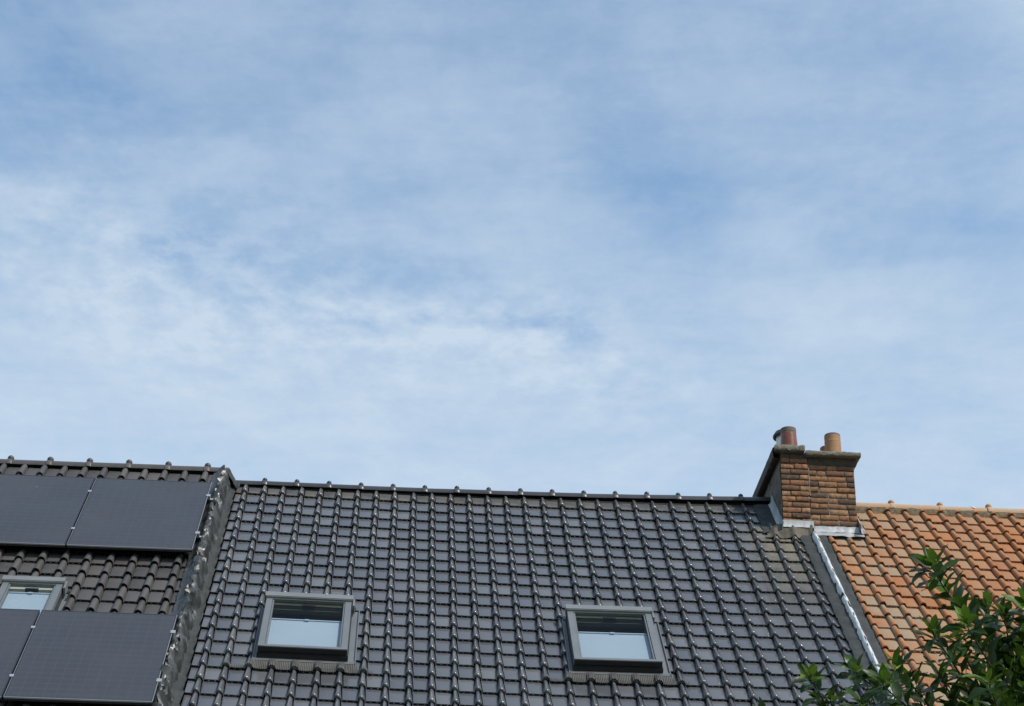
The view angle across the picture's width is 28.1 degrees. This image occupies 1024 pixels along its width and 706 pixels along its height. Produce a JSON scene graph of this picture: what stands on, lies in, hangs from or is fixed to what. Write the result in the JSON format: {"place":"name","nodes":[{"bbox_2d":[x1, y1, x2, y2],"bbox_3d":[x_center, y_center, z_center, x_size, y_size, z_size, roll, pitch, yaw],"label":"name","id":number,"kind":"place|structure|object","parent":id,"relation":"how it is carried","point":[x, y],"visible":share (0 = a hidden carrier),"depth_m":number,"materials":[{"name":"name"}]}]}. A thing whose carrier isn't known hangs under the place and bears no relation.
{"place":"outdoors","nodes":[
{"label":"outdoors","id":0,"kind":"place"},
{"bbox_2d":[0,455,240,705],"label":"row house","id":1,"kind":"structure","parent":0,"point":[178,584],"depth_m":19.23,"materials":[{"name":"grey tile"}]},
{"bbox_2d":[0,608,39,699],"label":"solar panel","id":2,"kind":"object","parent":1,"relation":"attached to","point":[17,626],"visible":1,"depth_m":17.55,"materials":[{"name":"grey"}]},
{"bbox_2d":[0,575,71,623],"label":"roof window","id":3,"kind":"structure","parent":1,"relation":"in","point":[16,592],"depth_m":18.59,"materials":[{"name":"black"}]},
{"bbox_2d":[0,474,94,547],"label":"solar panel","id":4,"kind":"object","parent":1,"relation":"attached to","point":[39,511],"visible":0.98,"depth_m":20.40,"materials":[{"name":"grey"}]},
{"bbox_2d":[3,610,180,704],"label":"solar panel","id":5,"kind":"object","parent":1,"relation":"attached to","point":[91,657],"visible":1,"depth_m":17.24,"materials":[{"name":"grey"}]},
{"bbox_2d":[67,478,212,551],"bbox_3d":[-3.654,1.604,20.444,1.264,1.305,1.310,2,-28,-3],"label":"solar panel","id":6,"kind":"object","parent":1,"relation":"attached to","point":[140,515],"visible":1,"depth_m":20.35,"materials":[{"name":"grey"}]},
{"bbox_2d":[0,0,1023,508],"label":"sky","id":7,"kind":"structure","parent":0,"point":[562,246],"materials":[{"name":"blue"}]},
{"bbox_2d":[827,500,1023,705],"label":"row house","id":8,"kind":"structure","parent":0,"point":[985,546],"depth_m":20.97,"materials":[{"name":"orange tile"}]},
{"label":"lawn","id":9,"kind":"structure","parent":0,"visible":0},
{"bbox_2d":[180,478,906,705],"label":"row house","id":10,"kind":"structure","parent":9,"relation":"on","point":[328,593],"depth_m":19.52,"materials":[{"name":"grey tile"}]},
{"bbox_2d":[226,591,371,673],"bbox_3d":[-1.896,2.843,18.589,1.271,0.875,1.370,2,17,-3],"label":"roof window","id":11,"kind":"structure","parent":10,"relation":"in","point":[304,630],"depth_m":18.43,"materials":[{"name":"black"}]},
{"bbox_2d":[546,604,689,684],"bbox_3d":[0.893,2.976,18.723,1.271,1.366,0.871,2,-73,-3],"label":"roof window","id":12,"kind":"structure","parent":10,"relation":"in","point":[626,642],"depth_m":18.56,"materials":[{"name":"black"}]},
{"bbox_2d":[752,426,866,542],"bbox_3d":[3.142,1.899,22.622,1.100,2.130,2.037,2,-28,-3],"label":"chimney","id":13,"kind":"object","parent":10,"relation":"on","point":[807,492],"visible":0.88,"depth_m":21.89,"materials":[{"name":"brick"}]},
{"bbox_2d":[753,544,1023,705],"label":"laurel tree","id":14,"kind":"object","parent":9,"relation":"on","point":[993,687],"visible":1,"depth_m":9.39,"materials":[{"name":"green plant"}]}
]}

